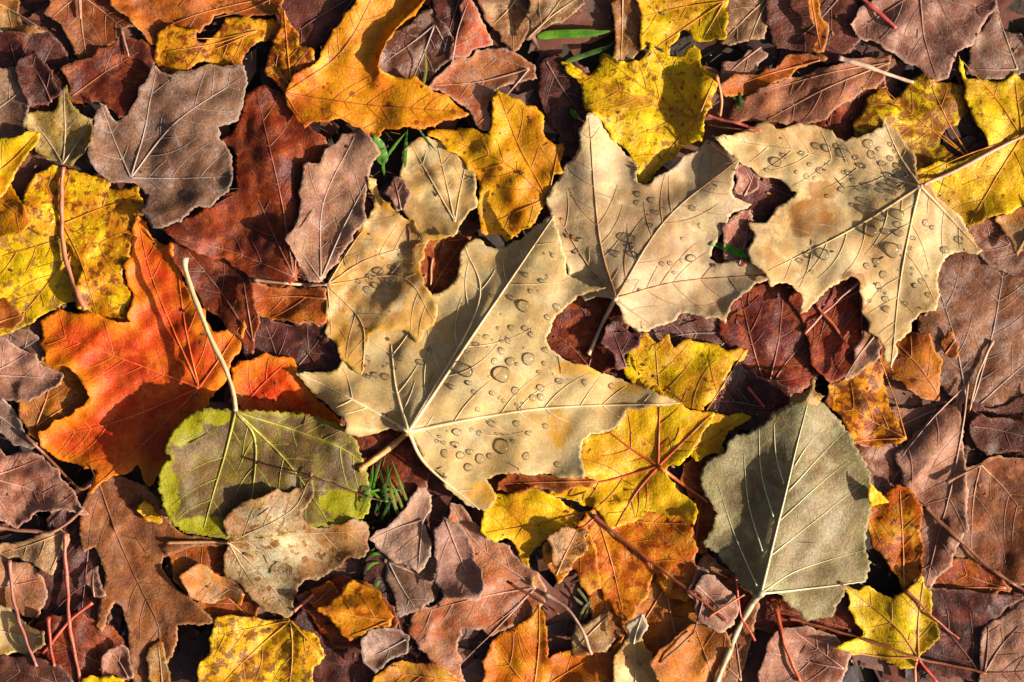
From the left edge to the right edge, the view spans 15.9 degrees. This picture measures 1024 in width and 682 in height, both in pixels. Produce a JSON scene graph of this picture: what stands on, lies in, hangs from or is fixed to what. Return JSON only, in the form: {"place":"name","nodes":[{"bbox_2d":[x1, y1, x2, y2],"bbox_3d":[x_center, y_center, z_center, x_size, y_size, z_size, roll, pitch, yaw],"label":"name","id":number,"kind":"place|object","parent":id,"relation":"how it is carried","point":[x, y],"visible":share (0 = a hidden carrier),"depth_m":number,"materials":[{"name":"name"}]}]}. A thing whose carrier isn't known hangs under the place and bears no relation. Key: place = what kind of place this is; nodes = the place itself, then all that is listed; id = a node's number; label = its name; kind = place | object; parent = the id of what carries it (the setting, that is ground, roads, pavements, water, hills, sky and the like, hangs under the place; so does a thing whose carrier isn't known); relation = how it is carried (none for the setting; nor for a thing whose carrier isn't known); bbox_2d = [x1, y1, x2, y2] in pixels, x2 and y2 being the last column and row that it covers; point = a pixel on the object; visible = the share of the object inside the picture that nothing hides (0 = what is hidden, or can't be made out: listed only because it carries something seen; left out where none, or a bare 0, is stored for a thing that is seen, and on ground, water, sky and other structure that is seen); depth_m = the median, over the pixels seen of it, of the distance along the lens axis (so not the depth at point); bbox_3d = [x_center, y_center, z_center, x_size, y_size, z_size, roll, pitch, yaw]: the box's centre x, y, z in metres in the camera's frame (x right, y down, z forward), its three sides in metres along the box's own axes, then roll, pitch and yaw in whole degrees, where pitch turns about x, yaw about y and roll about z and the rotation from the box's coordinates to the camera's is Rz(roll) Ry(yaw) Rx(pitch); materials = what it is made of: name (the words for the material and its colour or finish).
{"place":"outdoors","nodes":[
{"label":"outdoors","id":0,"kind":"place"},
{"bbox_2d":[0,0,1023,681],"bbox_3d":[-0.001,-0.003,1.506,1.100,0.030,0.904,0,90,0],"label":"leaf litter","id":1,"kind":"object","parent":0,"point":[594,14],"visible":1,"depth_m":1.51,"materials":[{"name":"plant"}]},
{"bbox_2d":[0,131,40,197],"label":"maple leaf","id":2,"kind":"object","parent":1,"relation":"on","point":[14,152],"visible":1,"depth_m":1.50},
{"bbox_2d":[0,605,45,654],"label":"maple leaf","id":3,"kind":"object","parent":1,"relation":"on","point":[12,640],"visible":1,"depth_m":1.50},
{"bbox_2d":[0,556,47,617],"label":"maple leaf","id":4,"kind":"object","parent":1,"relation":"on","point":[30,590],"visible":1,"depth_m":1.51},
{"bbox_2d":[0,336,63,401],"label":"maple leaf","id":5,"kind":"object","parent":1,"relation":"on","point":[17,363],"visible":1,"depth_m":1.50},
{"bbox_2d":[0,29,75,112],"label":"dead leaf","id":6,"kind":"object","parent":1,"relation":"on","point":[15,46],"visible":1,"depth_m":1.50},
{"bbox_2d":[0,66,30,137],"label":"dead leaf","id":7,"kind":"object","parent":6,"relation":"on","point":[14,108],"visible":1,"depth_m":1.50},
{"bbox_2d":[14,50,62,106],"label":"dead leaf","id":8,"kind":"object","parent":6,"relation":"on","point":[34,72],"visible":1,"depth_m":1.50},
{"bbox_2d":[0,227,81,335],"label":"maple leaf","id":9,"kind":"object","parent":1,"relation":"on","point":[35,284],"visible":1,"depth_m":1.51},
{"bbox_2d":[0,449,87,528],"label":"maple leaf","id":10,"kind":"object","parent":1,"relation":"on","point":[31,483],"visible":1,"depth_m":1.50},
{"bbox_2d":[18,349,88,440],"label":"maple leaf","id":11,"kind":"object","parent":1,"relation":"on","point":[68,396],"visible":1,"depth_m":1.51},
{"bbox_2d":[23,84,92,165],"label":"maple leaf","id":12,"kind":"object","parent":1,"relation":"on","point":[64,128],"visible":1,"depth_m":1.50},
{"bbox_2d":[37,479,115,650],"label":"maple leaf","id":13,"kind":"object","parent":1,"relation":"on","point":[80,563],"visible":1,"depth_m":1.51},
{"bbox_2d":[0,529,69,574],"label":"maple leaf","id":14,"kind":"object","parent":13,"relation":"on","point":[43,552],"visible":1,"depth_m":1.50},
{"bbox_2d":[29,612,133,681],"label":"dead leaf","id":15,"kind":"object","parent":1,"relation":"on","point":[89,636],"visible":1,"depth_m":1.50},
{"bbox_2d":[0,654,73,681],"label":"maple leaf","id":16,"kind":"object","parent":15,"relation":"on","point":[19,669],"visible":1,"depth_m":1.50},
{"bbox_2d":[22,164,143,321],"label":"maple leaf","id":17,"kind":"object","parent":1,"relation":"on","point":[99,218],"visible":1,"depth_m":1.50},
{"bbox_2d":[43,0,134,59],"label":"maple leaf","id":18,"kind":"object","parent":1,"relation":"on","point":[100,23],"visible":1,"depth_m":1.51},
{"bbox_2d":[59,35,155,117],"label":"dead leaf","id":19,"kind":"object","parent":1,"relation":"on","point":[114,77],"visible":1,"depth_m":1.51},
{"bbox_2d":[24,433,226,681],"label":"oak leaf","id":20,"kind":"object","parent":1,"relation":"on","point":[147,595],"visible":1,"depth_m":1.50,"materials":[{"name":"plant"}]},
{"bbox_2d":[38,214,246,493],"bbox_3d":[-0.157,0.011,1.504,0.082,0.008,0.099,42,90,0],"label":"maple leaf","id":21,"kind":"object","parent":1,"relation":"on","point":[148,370],"visible":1,"depth_m":1.50,"materials":[{"name":"plant"}]},
{"bbox_2d":[87,63,247,227],"bbox_3d":[-0.141,-0.080,1.502,0.066,0.010,0.068,0,90,0],"label":"maple leaf","id":22,"kind":"object","parent":1,"relation":"on","point":[198,107],"visible":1,"depth_m":1.50,"materials":[{"name":"plant"}]},
{"bbox_2d":[110,0,283,44],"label":"maple leaf","id":23,"kind":"object","parent":1,"relation":"on","point":[149,19],"visible":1,"depth_m":1.51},
{"bbox_2d":[169,545,259,620],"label":"maple leaf","id":24,"kind":"object","parent":1,"relation":"on","point":[183,561],"visible":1,"depth_m":1.51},
{"bbox_2d":[179,563,244,605],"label":"dead leaf","id":25,"kind":"object","parent":24,"relation":"on","point":[197,579],"visible":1,"depth_m":1.50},
{"bbox_2d":[169,239,260,353],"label":"maple leaf","id":26,"kind":"object","parent":1,"relation":"on","point":[221,286],"visible":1,"depth_m":1.50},
{"bbox_2d":[153,16,278,74],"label":"maple leaf","id":27,"kind":"object","parent":1,"relation":"on","point":[233,40],"visible":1,"depth_m":1.50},
{"bbox_2d":[159,85,329,288],"bbox_3d":[-0.100,-0.061,1.502,0.061,0.011,0.076,33,90,0],"label":"maple leaf","id":28,"kind":"object","parent":1,"relation":"on","point":[246,227],"visible":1,"depth_m":1.50,"materials":[{"name":"plant"}]},
{"bbox_2d":[196,615,325,681],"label":"maple leaf","id":29,"kind":"object","parent":1,"relation":"on","point":[250,649],"visible":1,"depth_m":1.50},
{"bbox_2d":[157,258,371,539],"bbox_3d":[-0.101,0.024,1.494,0.087,0.012,0.115,0,90,0],"label":"poplar leaf","id":30,"kind":"object","parent":1,"relation":"on","point":[209,477],"visible":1,"depth_m":1.50,"materials":[{"name":"plant"}]},
{"bbox_2d":[166,471,369,617],"bbox_3d":[-0.098,0.083,1.498,0.070,0.018,0.056,-39,90,0],"label":"maple leaf","id":31,"kind":"object","parent":1,"relation":"on","point":[300,554],"visible":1,"depth_m":1.50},
{"bbox_2d":[229,352,341,425],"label":"maple leaf","id":32,"kind":"object","parent":1,"relation":"on","point":[265,372],"visible":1,"depth_m":1.50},
{"bbox_2d":[264,7,314,92],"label":"maple leaf","id":33,"kind":"object","parent":1,"relation":"on","point":[288,57],"visible":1,"depth_m":1.50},
{"bbox_2d":[250,256,328,338],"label":"maple leaf","id":34,"kind":"object","parent":1,"relation":"on","point":[300,276],"visible":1,"depth_m":1.51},
{"bbox_2d":[245,282,327,326],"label":"dead leaf","id":35,"kind":"object","parent":34,"relation":"on","point":[295,306],"visible":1,"depth_m":1.50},
{"bbox_2d":[242,318,341,420],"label":"maple leaf","id":36,"kind":"object","parent":1,"relation":"on","point":[296,342],"visible":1,"depth_m":1.51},
{"bbox_2d":[274,0,355,49],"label":"maple leaf","id":37,"kind":"object","parent":1,"relation":"on","point":[311,23],"visible":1,"depth_m":1.51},
{"bbox_2d":[285,129,379,282],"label":"maple leaf","id":38,"kind":"object","parent":1,"relation":"on","point":[332,189],"visible":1,"depth_m":1.50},
{"bbox_2d":[295,574,399,648],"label":"maple leaf","id":39,"kind":"object","parent":1,"relation":"on","point":[334,636],"visible":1,"depth_m":1.50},
{"bbox_2d":[316,579,393,640],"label":"maple leaf","id":40,"kind":"object","parent":39,"relation":"on","point":[354,609],"visible":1,"depth_m":1.50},
{"bbox_2d":[253,177,451,374],"bbox_3d":[-0.058,-0.028,1.503,0.068,0.009,0.069,42,90,0],"label":"maple leaf","id":41,"kind":"object","parent":1,"relation":"on","point":[403,299],"visible":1,"depth_m":1.50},
{"bbox_2d":[292,611,416,681],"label":"maple leaf","id":42,"kind":"object","parent":1,"relation":"on","point":[339,665],"visible":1,"depth_m":1.51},
{"bbox_2d":[360,627,409,673],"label":"maple leaf","id":43,"kind":"object","parent":42,"relation":"on","point":[390,643],"visible":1,"depth_m":1.50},
{"bbox_2d":[372,660,461,681],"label":"maple leaf","id":44,"kind":"object","parent":42,"relation":"on","point":[407,671],"visible":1,"depth_m":1.50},
{"bbox_2d":[285,0,468,138],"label":"maple leaf","id":45,"kind":"object","parent":1,"relation":"on","point":[345,77],"visible":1,"depth_m":1.50,"materials":[{"name":"plant"}]},
{"bbox_2d":[351,430,430,508],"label":"dead leaf","id":46,"kind":"object","parent":1,"relation":"on","point":[413,476],"visible":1,"depth_m":1.51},
{"bbox_2d":[363,550,429,663],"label":"maple leaf","id":47,"kind":"object","parent":1,"relation":"on","point":[375,573],"visible":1,"depth_m":1.51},
{"bbox_2d":[383,555,441,617],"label":"maple leaf","id":48,"kind":"object","parent":47,"relation":"on","point":[410,595],"visible":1,"depth_m":1.50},
{"bbox_2d":[368,487,431,573],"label":"maple leaf","id":49,"kind":"object","parent":1,"relation":"on","point":[405,539],"visible":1,"depth_m":1.50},
{"bbox_2d":[379,9,453,81],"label":"maple leaf","id":50,"kind":"object","parent":1,"relation":"on","point":[404,58],"visible":1,"depth_m":1.51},
{"bbox_2d":[399,136,477,236],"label":"maple leaf","id":51,"kind":"object","parent":1,"relation":"on","point":[449,181],"visible":1,"depth_m":1.50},
{"bbox_2d":[411,231,470,293],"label":"dead leaf","id":52,"kind":"object","parent":1,"relation":"on","point":[443,277],"visible":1,"depth_m":1.51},
{"bbox_2d":[433,516,483,601],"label":"maple leaf","id":53,"kind":"object","parent":1,"relation":"on","point":[458,569],"visible":1,"depth_m":1.50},
{"bbox_2d":[451,0,492,59],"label":"maple leaf","id":54,"kind":"object","parent":1,"relation":"on","point":[472,34],"visible":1,"depth_m":1.50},
{"bbox_2d":[406,502,547,681],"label":"maple leaf","id":55,"kind":"object","parent":1,"relation":"on","point":[501,604],"visible":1,"depth_m":1.50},
{"bbox_2d":[428,47,536,130],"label":"maple leaf","id":56,"kind":"object","parent":1,"relation":"on","point":[475,81],"visible":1,"depth_m":1.51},
{"bbox_2d":[295,214,680,510],"bbox_3d":[-0.010,0.019,1.498,0.126,0.018,0.107,-35,90,0],"label":"maple leaf","id":57,"kind":"object","parent":1,"relation":"on","point":[571,410],"visible":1,"depth_m":1.50,"materials":[{"name":"plant"}]},
{"bbox_2d":[427,90,564,240],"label":"maple leaf","id":58,"kind":"object","parent":1,"relation":"on","point":[508,148],"visible":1,"depth_m":1.50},
{"bbox_2d":[477,0,529,51],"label":"maple leaf","id":59,"kind":"object","parent":1,"relation":"on","point":[508,20],"visible":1,"depth_m":1.51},
{"bbox_2d":[2,2,1017,676],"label":"leaf crumbs","id":60,"kind":"object","parent":1,"relation":"on","point":[558,358],"visible":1,"depth_m":1.51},
{"bbox_2d":[480,486,588,585],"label":"maple leaf","id":61,"kind":"object","parent":1,"relation":"on","point":[526,523],"visible":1,"depth_m":1.50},
{"bbox_2d":[497,473,596,493],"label":"maple leaf","id":62,"kind":"object","parent":1,"relation":"on","point":[509,483],"visible":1,"depth_m":1.50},
{"bbox_2d":[482,601,624,681],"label":"maple leaf","id":63,"kind":"object","parent":1,"relation":"on","point":[521,652],"visible":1,"depth_m":1.50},
{"bbox_2d":[525,0,584,39],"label":"maple leaf","id":64,"kind":"object","parent":1,"relation":"on","point":[541,14],"visible":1,"depth_m":1.50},
{"bbox_2d":[537,55,589,145],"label":"maple leaf","id":65,"kind":"object","parent":1,"relation":"on","point":[560,92],"visible":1,"depth_m":1.51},
{"bbox_2d":[542,525,600,594],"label":"maple leaf","id":66,"kind":"object","parent":1,"relation":"on","point":[585,566],"visible":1,"depth_m":1.50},
{"bbox_2d":[546,527,588,574],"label":"dead leaf","id":67,"kind":"object","parent":66,"relation":"on","point":[569,545],"visible":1,"depth_m":1.50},
{"bbox_2d":[546,296,628,373],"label":"maple leaf","id":68,"kind":"object","parent":1,"relation":"on","point":[573,329],"visible":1,"depth_m":1.51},
{"bbox_2d":[611,0,640,62],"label":"maple leaf","id":69,"kind":"object","parent":1,"relation":"on","point":[626,17],"visible":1,"depth_m":1.51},
{"bbox_2d":[561,505,697,619],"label":"maple leaf","id":70,"kind":"object","parent":1,"relation":"on","point":[626,572],"visible":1,"depth_m":1.50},
{"bbox_2d":[547,385,714,528],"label":"maple leaf","id":71,"kind":"object","parent":1,"relation":"on","point":[638,450],"visible":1,"depth_m":1.50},
{"bbox_2d":[561,43,719,184],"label":"maple leaf","id":72,"kind":"object","parent":1,"relation":"on","point":[660,101],"visible":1,"depth_m":1.50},
{"bbox_2d":[588,572,713,675],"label":"maple leaf","id":73,"kind":"object","parent":1,"relation":"on","point":[657,608],"visible":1,"depth_m":1.50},
{"bbox_2d":[570,613,623,657],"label":"dead leaf","id":74,"kind":"object","parent":73,"relation":"on","point":[597,628],"visible":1,"depth_m":1.50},
{"bbox_2d":[613,613,658,681],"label":"maple leaf","id":75,"kind":"object","parent":73,"relation":"on","point":[629,669],"visible":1,"depth_m":1.50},
{"bbox_2d":[649,624,732,681],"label":"maple leaf","id":76,"kind":"object","parent":73,"relation":"on","point":[687,661],"visible":1,"depth_m":1.50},
{"bbox_2d":[687,565,708,601],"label":"dead leaf","id":77,"kind":"object","parent":73,"relation":"on","point":[699,572],"visible":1,"depth_m":1.50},
{"bbox_2d":[693,574,740,632],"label":"maple leaf","id":78,"kind":"object","parent":77,"relation":"on","point":[714,592],"visible":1,"depth_m":1.50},
{"bbox_2d":[545,112,767,355],"bbox_3d":[0.060,-0.051,1.498,0.087,0.017,0.099,-16,90,0],"label":"maple leaf","id":79,"kind":"object","parent":1,"relation":"on","point":[680,234],"visible":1,"depth_m":1.50,"materials":[{"name":"plant"}]},
{"bbox_2d":[631,313,729,349],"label":"maple leaf","id":80,"kind":"object","parent":1,"relation":"on","point":[702,330],"visible":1,"depth_m":1.51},
{"bbox_2d":[636,0,728,55],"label":"maple leaf","id":81,"kind":"object","parent":1,"relation":"on","point":[702,20],"visible":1,"depth_m":1.51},
{"bbox_2d":[623,332,750,460],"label":"maple leaf","id":82,"kind":"object","parent":1,"relation":"on","point":[685,369],"visible":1,"depth_m":1.50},
{"bbox_2d":[679,455,717,553],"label":"dead leaf","id":83,"kind":"object","parent":1,"relation":"on","point":[692,469],"visible":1,"depth_m":1.51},
{"bbox_2d":[666,553,759,681],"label":"maple leaf","id":84,"kind":"object","parent":1,"relation":"on","point":[735,665],"visible":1,"depth_m":1.51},
{"bbox_2d":[720,0,767,45],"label":"maple leaf","id":85,"kind":"object","parent":1,"relation":"on","point":[746,20],"visible":1,"depth_m":1.51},
{"bbox_2d":[705,360,791,432],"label":"dead leaf","id":86,"kind":"object","parent":1,"relation":"on","point":[737,395],"visible":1,"depth_m":1.50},
{"bbox_2d":[712,155,796,262],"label":"maple leaf","id":87,"kind":"object","parent":1,"relation":"on","point":[761,201],"visible":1,"depth_m":1.51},
{"bbox_2d":[721,209,753,266],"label":"dead leaf","id":88,"kind":"object","parent":87,"relation":"on","point":[737,231],"visible":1,"depth_m":1.50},
{"bbox_2d":[717,281,819,393],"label":"maple leaf","id":89,"kind":"object","parent":1,"relation":"on","point":[771,338],"visible":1,"depth_m":1.51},
{"bbox_2d":[720,53,827,96],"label":"dead leaf","id":90,"kind":"object","parent":1,"relation":"on","point":[748,84],"visible":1,"depth_m":1.50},
{"bbox_2d":[700,389,871,681],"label":"poplar leaf","id":91,"kind":"object","parent":1,"relation":"on","point":[778,490],"visible":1,"depth_m":1.50,"materials":[{"name":"plant"}]},
{"bbox_2d":[757,625,851,681],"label":"maple leaf","id":92,"kind":"object","parent":1,"relation":"on","point":[821,659],"visible":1,"depth_m":1.50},
{"bbox_2d":[754,584,861,638],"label":"maple leaf","id":93,"kind":"object","parent":1,"relation":"on","point":[842,619],"visible":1,"depth_m":1.51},
{"bbox_2d":[728,55,890,125],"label":"maple leaf","id":94,"kind":"object","parent":1,"relation":"on","point":[823,93],"visible":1,"depth_m":1.50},
{"bbox_2d":[765,0,859,63],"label":"maple leaf","id":95,"kind":"object","parent":1,"relation":"on","point":[786,26],"visible":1,"depth_m":1.51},
{"bbox_2d":[738,77,895,140],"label":"maple leaf","id":96,"kind":"object","parent":1,"relation":"on","point":[854,108],"visible":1,"depth_m":1.51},
{"bbox_2d":[788,276,868,382],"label":"maple leaf","id":97,"kind":"object","parent":1,"relation":"on","point":[826,342],"visible":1,"depth_m":1.51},
{"bbox_2d":[715,119,1023,369],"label":"maple leaf","id":98,"kind":"object","parent":1,"relation":"on","point":[825,213],"visible":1,"depth_m":1.50,"materials":[{"name":"plant"}]},
{"bbox_2d":[834,575,939,668],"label":"maple leaf","id":99,"kind":"object","parent":1,"relation":"on","point":[904,622],"visible":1,"depth_m":1.50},
{"bbox_2d":[839,401,947,510],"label":"maple leaf","id":100,"kind":"object","parent":1,"relation":"on","point":[883,466],"visible":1,"depth_m":1.50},
{"bbox_2d":[824,350,906,447],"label":"maple leaf","id":101,"kind":"object","parent":100,"relation":"on","point":[860,408],"visible":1,"depth_m":1.50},
{"bbox_2d":[868,484,923,591],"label":"maple leaf","id":102,"kind":"object","parent":1,"relation":"on","point":[897,543],"visible":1,"depth_m":1.50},
{"bbox_2d":[878,331,942,401],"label":"maple leaf","id":103,"kind":"object","parent":1,"relation":"on","point":[916,371],"visible":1,"depth_m":1.50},
{"bbox_2d":[853,73,969,169],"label":"maple leaf","id":104,"kind":"object","parent":1,"relation":"on","point":[923,115],"visible":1,"depth_m":1.51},
{"bbox_2d":[850,0,997,84],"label":"maple leaf","id":105,"kind":"object","parent":1,"relation":"on","point":[947,30],"visible":1,"depth_m":1.50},
{"bbox_2d":[894,382,968,589],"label":"maple leaf","id":106,"kind":"object","parent":1,"relation":"on","point":[930,460],"visible":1,"depth_m":1.50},
{"bbox_2d":[916,56,1023,226],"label":"maple leaf","id":107,"kind":"object","parent":1,"relation":"on","point":[984,188],"visible":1,"depth_m":1.50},
{"bbox_2d":[917,251,1023,407],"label":"maple leaf","id":108,"kind":"object","parent":1,"relation":"on","point":[980,306],"visible":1,"depth_m":1.51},
{"bbox_2d":[917,586,1023,681],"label":"maple leaf","id":109,"kind":"object","parent":1,"relation":"on","point":[969,614],"visible":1,"depth_m":1.51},
{"bbox_2d":[932,558,1011,615],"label":"dead leaf","id":110,"kind":"object","parent":1,"relation":"on","point":[972,574],"visible":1,"depth_m":1.50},
{"bbox_2d":[944,455,1023,585],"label":"maple leaf","id":111,"kind":"object","parent":1,"relation":"on","point":[993,537],"visible":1,"depth_m":1.51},
{"bbox_2d":[962,393,1023,466],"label":"maple leaf","id":112,"kind":"object","parent":1,"relation":"on","point":[1013,409],"visible":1,"depth_m":1.50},
{"bbox_2d":[969,413,1023,455],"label":"dead leaf","id":113,"kind":"object","parent":112,"relation":"on","point":[994,436],"visible":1,"depth_m":1.50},
{"bbox_2d":[964,7,1023,80],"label":"maple leaf","id":114,"kind":"object","parent":1,"relation":"on","point":[993,54],"visible":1,"depth_m":1.51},
{"bbox_2d":[968,214,1023,279],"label":"maple leaf","id":115,"kind":"object","parent":1,"relation":"on","point":[992,241],"visible":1,"depth_m":1.50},
{"bbox_2d":[978,599,1023,681],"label":"maple leaf","id":116,"kind":"object","parent":1,"relation":"on","point":[1001,657],"visible":1,"depth_m":1.50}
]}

